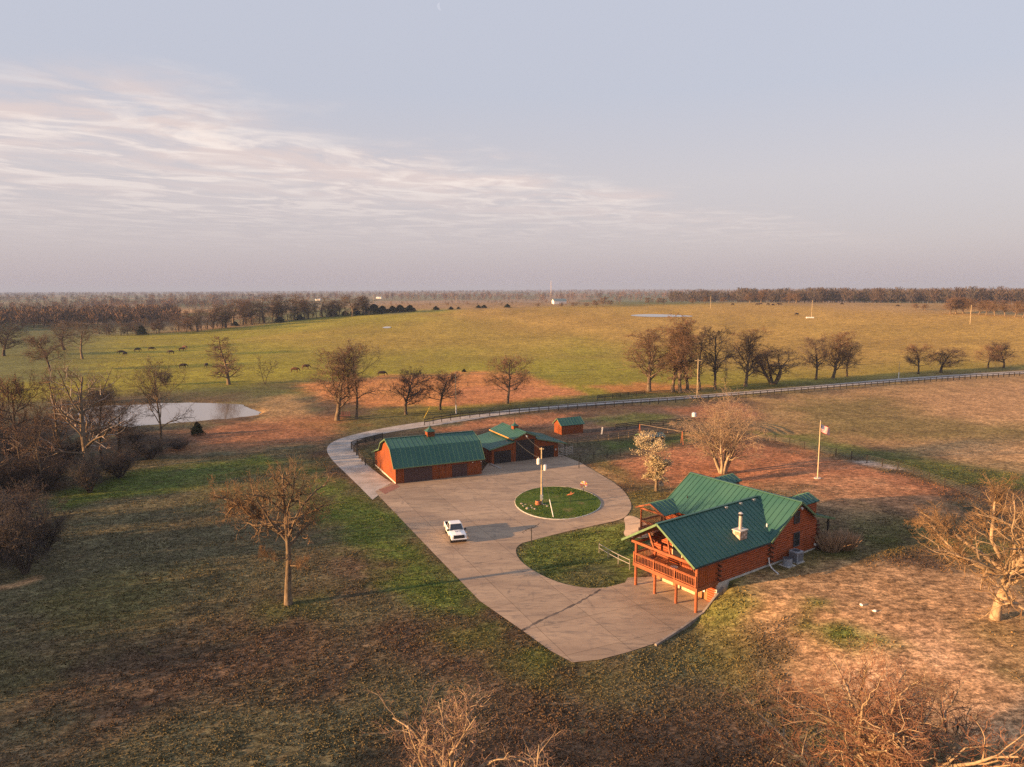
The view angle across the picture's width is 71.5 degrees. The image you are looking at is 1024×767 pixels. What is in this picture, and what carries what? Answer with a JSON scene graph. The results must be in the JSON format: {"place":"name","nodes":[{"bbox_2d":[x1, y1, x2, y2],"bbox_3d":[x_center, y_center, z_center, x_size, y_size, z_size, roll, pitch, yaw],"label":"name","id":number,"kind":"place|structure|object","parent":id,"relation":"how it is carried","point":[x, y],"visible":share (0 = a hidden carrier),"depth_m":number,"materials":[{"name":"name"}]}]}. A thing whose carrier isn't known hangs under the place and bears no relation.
{"place":"outdoors","nodes":[
{"label":"outdoors","id":0,"kind":"place"},
{"bbox_2d":[78,402,260,425],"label":"pond water","id":1,"kind":"structure","parent":0,"point":[205,411],"depth_m":172.05,"materials":[{"name":"grey liquid"}]},
{"bbox_2d":[0,289,1023,766],"bbox_3d":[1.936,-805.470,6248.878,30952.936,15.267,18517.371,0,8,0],"label":"ground","id":2,"kind":"structure","parent":0,"point":[926,615],"depth_m":86.93,"materials":[{"name":"plant"}]},
{"bbox_2d":[0,485,30,525],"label":"leafless bush","id":3,"kind":"object","parent":2,"relation":"on","point":[3,497],"visible":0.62,"depth_m":79.67,"materials":[{"name":"brown plant"}]},
{"bbox_2d":[0,323,35,355],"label":"bare tree","id":4,"kind":"object","parent":2,"relation":"on","point":[4,340],"visible":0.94,"depth_m":316.21,"materials":[{"name":"brown plant"}]},
{"bbox_2d":[0,398,37,474],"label":"bare tree","id":5,"kind":"object","parent":2,"relation":"on","point":[14,439],"visible":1,"depth_m":99.74,"materials":[{"name":"plant"}]},
{"bbox_2d":[0,474,47,526],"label":"leafless bush","id":6,"kind":"object","parent":2,"relation":"on","point":[23,504],"visible":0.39,"depth_m":86.91,"materials":[{"name":"brown plant"}]},
{"bbox_2d":[0,448,52,492],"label":"leafless bush","id":7,"kind":"object","parent":2,"relation":"on","point":[4,477],"visible":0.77,"depth_m":102.40,"materials":[{"name":"brown plant"}]},
{"bbox_2d":[0,501,52,560],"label":"leafless bush","id":8,"kind":"object","parent":2,"relation":"on","point":[20,534],"visible":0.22,"depth_m":77.30,"materials":[{"name":"brown plant"}]},
{"bbox_2d":[0,368,53,471],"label":"bare tree","id":9,"kind":"object","parent":2,"relation":"on","point":[16,390],"visible":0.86,"depth_m":110.58,"materials":[{"name":"brown plant"}]},
{"bbox_2d":[0,491,67,574],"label":"leafless bush","id":10,"kind":"object","parent":2,"relation":"on","point":[8,539],"visible":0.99,"depth_m":72.57,"materials":[{"name":"brown plant"}]},
{"bbox_2d":[0,424,70,460],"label":"leafless bush","id":11,"kind":"object","parent":2,"relation":"on","point":[7,446],"visible":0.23,"depth_m":122.41,"materials":[{"name":"brown plant"}]},
{"bbox_2d":[6,414,67,492],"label":"bare tree","id":12,"kind":"object","parent":2,"relation":"on","point":[32,443],"visible":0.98,"depth_m":101.67,"materials":[{"name":"plant"}]},
{"bbox_2d":[16,333,69,370],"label":"bare tree","id":13,"kind":"object","parent":2,"relation":"on","point":[45,354],"visible":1,"depth_m":257.17,"materials":[{"name":"brown plant"}]},
{"bbox_2d":[6,449,83,490],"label":"leafless bush","id":14,"kind":"object","parent":2,"relation":"on","point":[54,478],"visible":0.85,"depth_m":103.25,"materials":[{"name":"brown plant"}]},
{"bbox_2d":[21,374,78,465],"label":"bare tree","id":15,"kind":"object","parent":2,"relation":"on","point":[58,442],"visible":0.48,"depth_m":117.92,"materials":[{"name":"brown wood"}]},
{"bbox_2d":[27,506,73,550],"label":"leafless bush","id":16,"kind":"object","parent":2,"relation":"on","point":[51,537],"visible":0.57,"depth_m":80.31,"materials":[{"name":"brown plant"}]},
{"bbox_2d":[23,428,104,461],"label":"leafless bush","id":17,"kind":"object","parent":2,"relation":"on","point":[74,447],"visible":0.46,"depth_m":120.25,"materials":[{"name":"brown plant"}]},
{"bbox_2d":[43,320,88,349],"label":"bare tree","id":18,"kind":"object","parent":2,"relation":"on","point":[56,331],"visible":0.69,"depth_m":344.52,"materials":[{"name":"brown plant"}]},
{"bbox_2d":[0,349,139,476],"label":"bare tree","id":19,"kind":"object","parent":2,"relation":"on","point":[83,434],"visible":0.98,"depth_m":108.69,"materials":[{"name":"brown plant"}]},
{"bbox_2d":[50,319,109,358],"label":"bare tree","id":20,"kind":"object","parent":2,"relation":"on","point":[83,335],"visible":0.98,"depth_m":303.18,"materials":[{"name":"plant"}]},
{"bbox_2d":[58,451,117,492],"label":"leafless bush","id":21,"kind":"object","parent":2,"relation":"on","point":[86,479],"visible":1,"depth_m":102.02,"materials":[{"name":"brown plant"}]},
{"bbox_2d":[75,382,126,458],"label":"bare tree","id":22,"kind":"object","parent":2,"relation":"on","point":[100,407],"visible":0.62,"depth_m":119.90,"materials":[{"name":"brown plant"}]},
{"bbox_2d":[88,443,144,477],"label":"leafless bush","id":23,"kind":"object","parent":2,"relation":"on","point":[122,464],"visible":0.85,"depth_m":110.38,"materials":[{"name":"brown plant"}]},
{"bbox_2d":[90,400,149,452],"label":"bare tree","id":24,"kind":"object","parent":2,"relation":"on","point":[127,426],"visible":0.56,"depth_m":127.60,"materials":[{"name":"brown plant"}]},
{"bbox_2d":[0,297,251,328],"bbox_3d":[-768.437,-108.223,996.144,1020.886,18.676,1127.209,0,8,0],"label":"wood","id":25,"kind":"object","parent":2,"relation":"on","point":[45,315],"visible":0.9,"depth_m":566.96,"materials":[{"name":"plant"}]},
{"bbox_2d":[114,423,156,442],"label":"leafless bush","id":26,"kind":"object","parent":2,"relation":"on","point":[138,435],"visible":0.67,"depth_m":136.66,"materials":[{"name":"brown plant"}]},
{"bbox_2d":[117,435,174,458],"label":"leafless bush","id":27,"kind":"object","parent":2,"relation":"on","point":[155,450],"visible":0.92,"depth_m":122.52,"materials":[{"name":"brown plant"}]},
{"bbox_2d":[121,354,200,452],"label":"bare tree","id":28,"kind":"object","parent":2,"relation":"on","point":[154,391],"visible":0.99,"depth_m":126.25,"materials":[{"name":"brown wood"}]},
{"bbox_2d":[164,436,199,448],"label":"leafless bush","id":29,"kind":"object","parent":2,"relation":"on","point":[178,444],"visible":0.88,"depth_m":131.20,"materials":[{"name":"brown plant"}]},
{"bbox_2d":[183,308,211,331],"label":"hedgerow tree","id":30,"kind":"object","parent":2,"relation":"on","point":[194,318],"visible":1,"depth_m":469.20,"materials":[{"name":"brown plant"}]},
{"bbox_2d":[190,422,205,435],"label":"cedar","id":31,"kind":"object","parent":2,"relation":"on","point":[197,430],"visible":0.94,"depth_m":143.18,"materials":[{"name":"green plant"}]},
{"bbox_2d":[205,303,239,327],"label":"hedgerow tree","id":32,"kind":"object","parent":2,"relation":"on","point":[229,313],"visible":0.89,"depth_m":503.07,"materials":[{"name":"brown plant"}]},
{"bbox_2d":[205,335,245,384],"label":"bare tree","id":33,"kind":"object","parent":2,"relation":"on","point":[226,369],"visible":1,"depth_m":217.80,"materials":[{"name":"plant"}]},
{"bbox_2d":[92,307,380,334],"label":"hedgerow brush","id":34,"kind":"object","parent":2,"relation":"on","point":[217,324],"visible":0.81,"depth_m":503.54,"materials":[{"name":"plant"}]},
{"bbox_2d":[239,302,264,324],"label":"hedgerow tree","id":35,"kind":"object","parent":2,"relation":"on","point":[251,309],"visible":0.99,"depth_m":525.60,"materials":[{"name":"brown plant"}]},
{"bbox_2d":[204,455,335,605],"bbox_3d":[-21.570,13.150,64.745,11.919,15.404,9.626,-4,8,-24],"label":"lawn oak","id":36,"kind":"object","parent":2,"relation":"on","point":[260,515],"visible":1,"depth_m":64.65,"materials":[{"name":"brown plant"}]},
{"bbox_2d":[262,295,291,316],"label":"hedgerow tree","id":37,"kind":"object","parent":2,"relation":"on","point":[277,297],"visible":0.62,"depth_m":553.94,"materials":[{"name":"brown plant"}]},
{"bbox_2d":[282,294,309,319],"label":"hedgerow tree","id":38,"kind":"object","parent":2,"relation":"on","point":[295,308],"visible":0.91,"depth_m":552.70,"materials":[{"name":"plant"}]},
{"bbox_2d":[293,300,313,319],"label":"hedgerow tree","id":39,"kind":"object","parent":2,"relation":"on","point":[303,307],"visible":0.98,"depth_m":552.47,"materials":[{"name":"plant"}]},
{"bbox_2d":[299,342,379,420],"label":"bare tree","id":40,"kind":"object","parent":2,"relation":"on","point":[339,389],"visible":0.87,"depth_m":157.88,"materials":[{"name":"brown wood"}]},
{"bbox_2d":[337,295,360,315],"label":"hedgerow tree","id":41,"kind":"object","parent":2,"relation":"on","point":[348,299],"visible":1,"depth_m":558.47,"materials":[{"name":"plant"}]},
{"bbox_2d":[327,339,392,418],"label":"bare tree","id":42,"kind":"object","parent":2,"relation":"on","point":[354,368],"visible":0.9,"depth_m":158.26,"materials":[{"name":"brown wood"}]},
{"bbox_2d":[351,443,374,466],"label":"pen fence","id":43,"kind":"object","parent":2,"relation":"on","point":[361,457],"visible":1,"depth_m":120.59,"materials":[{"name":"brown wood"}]},
{"bbox_2d":[351,433,382,445],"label":"pen fence","id":44,"kind":"object","parent":2,"relation":"on","point":[366,438],"visible":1,"depth_m":135.25,"materials":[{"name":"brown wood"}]},
{"bbox_2d":[117,298,619,311],"bbox_3d":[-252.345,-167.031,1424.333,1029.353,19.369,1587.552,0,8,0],"label":"field shrubs","id":45,"kind":"object","parent":2,"relation":"on","point":[459,302],"visible":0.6,"depth_m":758.41,"materials":[{"name":"plant"}]},
{"bbox_2d":[362,304,384,313],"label":"cedar","id":46,"kind":"object","parent":2,"relation":"on","point":[373,308],"visible":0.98,"depth_m":571.12,"materials":[{"name":"green plant"}]},
{"bbox_2d":[387,365,432,414],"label":"bare tree","id":47,"kind":"object","parent":2,"relation":"on","point":[410,388],"visible":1,"depth_m":165.79,"materials":[{"name":"brown plant"}]},
{"bbox_2d":[371,422,484,483],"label":"barn","id":48,"kind":"structure","parent":2,"relation":"on","point":[430,454],"depth_m":110.22,"materials":[{"name":"metal"}]},
{"bbox_2d":[404,466,431,482],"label":"garage door","id":49,"kind":"structure","parent":48,"relation":"in","point":[420,473],"depth_m":108.13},
{"bbox_2d":[452,463,466,476],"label":"garage door","id":50,"kind":"structure","parent":48,"relation":"in","point":[458,470],"depth_m":110.91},
{"bbox_2d":[417,369,466,409],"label":"bare tree","id":51,"kind":"object","parent":2,"relation":"on","point":[445,387],"visible":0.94,"depth_m":170.46,"materials":[{"name":"brown plant"}]},
{"bbox_2d":[356,674,554,766],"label":"pale oak","id":52,"kind":"object","parent":2,"relation":"on","point":[457,738],"visible":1,"depth_m":32.10,"materials":[{"name":"brown plant"}]},
{"bbox_2d":[0,288,1010,305],"bbox_3d":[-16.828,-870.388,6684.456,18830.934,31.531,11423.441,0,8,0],"label":"skyline woods","id":53,"kind":"object","parent":2,"relation":"on","point":[220,296],"visible":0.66,"depth_m":2409.47,"materials":[{"name":"plant"}]},
{"bbox_2d":[482,354,535,403],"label":"bare tree","id":54,"kind":"object","parent":2,"relation":"on","point":[505,379],"visible":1,"depth_m":181.90,"materials":[{"name":"brown plant"}]},
{"bbox_2d":[0,442,1023,766],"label":"grass tufts","id":55,"kind":"object","parent":2,"relation":"on","point":[716,758],"visible":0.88,"depth_m":55.04,"materials":[{"name":"plant"}]},
{"bbox_2d":[478,422,567,463],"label":"barn","id":56,"kind":"structure","parent":2,"relation":"on","point":[500,442],"depth_m":121.56,"materials":[{"name":"metal"}]},
{"bbox_2d":[494,450,510,463],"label":"garage door","id":57,"kind":"structure","parent":56,"relation":"in","point":[499,456],"depth_m":119.42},
{"bbox_2d":[516,439,533,460],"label":"garage door","id":58,"kind":"structure","parent":56,"relation":"in","point":[522,454],"depth_m":121.13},
{"bbox_2d":[540,445,553,457],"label":"garage door","id":59,"kind":"structure","parent":56,"relation":"in","point":[548,451],"depth_m":123.12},
{"bbox_2d":[473,717,590,766],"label":"pale oak","id":60,"kind":"object","parent":2,"relation":"on","point":[534,763],"visible":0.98,"depth_m":31.11,"materials":[{"name":"brown plant"}]},
{"bbox_2d":[552,416,584,434],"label":"shed","id":61,"kind":"structure","parent":2,"relation":"on","point":[568,425],"depth_m":143.76,"materials":[{"name":"wood"}]},
{"bbox_2d":[597,391,644,399],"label":"field fence","id":62,"kind":"object","parent":2,"relation":"on","point":[625,393],"visible":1,"depth_m":191.95,"materials":[{"name":"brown wood"}]},
{"bbox_2d":[567,422,715,444],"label":"paddock fence","id":63,"kind":"object","parent":2,"relation":"on","point":[618,434],"visible":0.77,"depth_m":139.24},
{"bbox_2d":[581,440,708,459],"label":"wire fence","id":64,"kind":"object","parent":2,"relation":"on","point":[632,449],"visible":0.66,"depth_m":124.85,"materials":[{"name":"brown wood"}]},
{"bbox_2d":[618,323,673,391],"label":"bare tree","id":65,"kind":"object","parent":2,"relation":"on","point":[649,346],"visible":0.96,"depth_m":201.82,"materials":[{"name":"plant"}]},
{"bbox_2d":[635,432,665,441],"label":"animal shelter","id":66,"kind":"object","parent":2,"relation":"on","point":[657,435],"visible":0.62,"depth_m":136.17,"materials":[{"name":"white wood"}]},
{"bbox_2d":[629,430,673,490],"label":"blossoming pear","id":67,"kind":"object","parent":2,"relation":"on","point":[657,464],"visible":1,"depth_m":102.05,"materials":[{"name":"plant"}]},
{"bbox_2d":[661,317,705,391],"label":"bare tree","id":68,"kind":"object","parent":2,"relation":"on","point":[677,343],"visible":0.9,"depth_m":197.87,"materials":[{"name":"plant"}]},
{"bbox_2d":[661,322,705,391],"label":"bare tree","id":69,"kind":"object","parent":2,"relation":"on","point":[686,372],"visible":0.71,"depth_m":199.04,"materials":[{"name":"plant"}]},
{"bbox_2d":[654,313,714,392],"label":"bare tree","id":70,"kind":"object","parent":2,"relation":"on","point":[683,369],"visible":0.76,"depth_m":199.65,"materials":[{"name":"plant"}]},
{"bbox_2d":[655,587,723,645],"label":"retaining wall","id":71,"kind":"structure","parent":2,"relation":"on","point":[719,593],"depth_m":61.94,"materials":[{"name":"concrete"}]},
{"bbox_2d":[615,418,765,435],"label":"paddock fence","id":72,"kind":"object","parent":2,"relation":"on","point":[650,422],"visible":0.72,"depth_m":151.00,"materials":[{"name":"brown wood"}]},
{"bbox_2d":[692,330,713,389],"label":"bare tree","id":73,"kind":"object","parent":2,"relation":"on","point":[699,372],"visible":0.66,"depth_m":204.25,"materials":[{"name":"plant"}]},
{"bbox_2d":[696,326,741,389],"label":"bare tree","id":74,"kind":"object","parent":2,"relation":"on","point":[715,370],"visible":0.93,"depth_m":204.69,"materials":[{"name":"brown plant"}]},
{"bbox_2d":[424,371,1023,424],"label":"road fence","id":75,"kind":"object","parent":2,"relation":"on","point":[708,397],"visible":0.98,"depth_m":186.10,"materials":[{"name":"grey wood"}]},
{"bbox_2d":[668,376,786,473],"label":"tree","id":76,"kind":"object","parent":2,"relation":"on","point":[722,437],"visible":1,"depth_m":110.83,"materials":[{"name":"brown plant"}]},
{"bbox_2d":[621,472,834,612],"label":"log house","id":77,"kind":"structure","parent":2,"relation":"on","point":[710,537],"depth_m":69.87,"materials":[{"name":"wood"}]},
{"bbox_2d":[722,324,773,386],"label":"bare tree","id":78,"kind":"object","parent":2,"relation":"on","point":[749,346],"visible":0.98,"depth_m":211.33,"materials":[{"name":"plant"}]},
{"bbox_2d":[749,344,809,383],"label":"bare tree","id":79,"kind":"object","parent":2,"relation":"on","point":[779,368],"visible":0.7,"depth_m":215.33,"materials":[{"name":"plant"}]},
{"bbox_2d":[778,556,795,567],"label":"air conditioner","id":80,"kind":"object","parent":2,"relation":"on","point":[787,561],"visible":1,"depth_m":69.80,"materials":[{"name":"grey metal"}]},
{"bbox_2d":[789,548,804,564],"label":"air conditioner","id":81,"kind":"object","parent":2,"relation":"on","point":[795,555],"visible":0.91,"depth_m":70.72,"materials":[{"name":"grey metal"}]},
{"bbox_2d":[795,335,833,379],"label":"bare tree","id":82,"kind":"object","parent":2,"relation":"on","point":[817,365],"visible":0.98,"depth_m":226.75,"materials":[{"name":"brown plant"}]},
{"bbox_2d":[815,328,857,378],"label":"bare tree","id":83,"kind":"object","parent":2,"relation":"on","point":[839,351],"visible":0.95,"depth_m":227.47,"materials":[{"name":"plant"}]},
{"bbox_2d":[668,286,1023,303],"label":"wood","id":84,"kind":"object","parent":2,"relation":"on","point":[864,295],"visible":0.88,"depth_m":793.09,"materials":[{"name":"plant"}]},
{"bbox_2d":[840,342,864,376],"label":"bare tree","id":85,"kind":"object","parent":2,"relation":"on","point":[854,353],"visible":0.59,"depth_m":233.60,"materials":[{"name":"brown plant"}]},
{"bbox_2d":[732,434,981,499],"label":"yard fence","id":86,"kind":"object","parent":2,"relation":"on","point":[898,467],"visible":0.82,"depth_m":113.89,"materials":[{"name":"brown wood"}]},
{"bbox_2d":[721,632,1023,766],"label":"bare tree","id":87,"kind":"object","parent":2,"relation":"on","point":[884,745],"visible":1,"depth_m":34.01,"materials":[{"name":"brown plant"}]},
{"bbox_2d":[899,344,939,373],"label":"bare tree","id":88,"kind":"object","parent":2,"relation":"on","point":[918,353],"visible":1,"depth_m":241.23,"materials":[{"name":"brown plant"}]},
{"bbox_2d":[926,346,971,372],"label":"bare tree","id":89,"kind":"object","parent":2,"relation":"on","point":[945,358],"visible":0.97,"depth_m":243.35,"materials":[{"name":"brown plant"}]},
{"bbox_2d":[904,472,1023,627],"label":"bare tree","id":90,"kind":"object","parent":2,"relation":"on","point":[1015,568],"visible":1,"depth_m":57.35,"materials":[{"name":"brown plant"}]},
{"bbox_2d":[958,298,981,313],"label":"hedgerow tree","id":91,"kind":"object","parent":2,"relation":"on","point":[969,304],"visible":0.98,"depth_m":490.79,"materials":[{"name":"plant"}]},
{"bbox_2d":[971,344,1004,367],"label":"bare tree","id":92,"kind":"object","parent":2,"relation":"on","point":[996,349],"visible":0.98,"depth_m":256.38,"materials":[{"name":"brown plant"}]},
{"bbox_2d":[984,341,1018,367],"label":"bare tree","id":93,"kind":"object","parent":2,"relation":"on","point":[1003,350],"visible":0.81,"depth_m":256.91,"materials":[{"name":"brown plant"}]},
{"bbox_2d":[1001,300,1023,316],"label":"hedgerow tree","id":94,"kind":"object","parent":2,"relation":"on","point":[1014,303],"visible":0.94,"depth_m":461.16,"materials":[{"name":"plant"}]},
{"bbox_2d":[0,0,1023,291],"label":"sky","id":95,"kind":"structure","parent":0,"point":[146,145],"materials":[{"name":"blue"}]},
{"bbox_2d":[375,454,698,661],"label":"driveway","id":96,"kind":"structure","parent":0,"point":[486,565],"depth_m":77.47,"materials":[{"name":"concrete"}]},
{"bbox_2d":[444,520,466,542],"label":"pickup truck","id":97,"kind":"object","parent":96,"relation":"on","point":[454,530],"visible":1,"depth_m":82.79,"materials":[{"name":"white paint"}]},
{"bbox_2d":[515,486,600,519],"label":"kerb","id":98,"kind":"structure","parent":96,"relation":"on","point":[557,519],"depth_m":92.12,"materials":[{"name":"concrete"}]},
{"bbox_2d":[522,589,600,630],"bbox_3d":[4.780,20.578,64.892,0.592,0.001,11.545,7,10,43],"label":"drain channel","id":99,"kind":"object","parent":96,"relation":"on","point":[527,627],"visible":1,"depth_m":64.39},
{"bbox_2d":[515,486,600,518],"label":"island lawn","id":100,"kind":"structure","parent":0,"point":[562,502],"depth_m":96.70,"materials":[{"name":"green plant"}]},
{"bbox_2d":[537,447,546,504],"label":"utility pole","id":101,"kind":"object","parent":100,"relation":"on","point":[544,469],"visible":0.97,"depth_m":95.25,"materials":[{"name":"brown wood"}]},
{"bbox_2d":[624,516,651,537],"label":"walkway","id":102,"kind":"structure","parent":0,"point":[632,524],"depth_m":84.42,"materials":[{"name":"concrete"}]},
{"bbox_2d":[631,314,689,316],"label":"pond water","id":103,"kind":"structure","parent":0,"point":[654,315],"depth_m":531.56,"materials":[{"name":"grey liquid"}]},
{"bbox_2d":[637,578,708,612],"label":"patio","id":104,"kind":"structure","parent":0,"point":[667,591],"depth_m":68.09,"materials":[{"name":"concrete"}]},
{"bbox_2d":[327,371,1023,499],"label":"gravel road","id":105,"kind":"structure","parent":0,"point":[366,478],"depth_m":145.49,"materials":[{"name":"gravel"}]},
{"bbox_2d":[814,529,850,552],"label":"ornamental grass","id":106,"kind":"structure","parent":0,"point":[826,543],"depth_m":73.53,"materials":[{"name":"plant"}]},
{"bbox_2d":[829,528,863,550],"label":"ornamental grass","id":107,"kind":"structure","parent":0,"point":[852,543],"depth_m":73.87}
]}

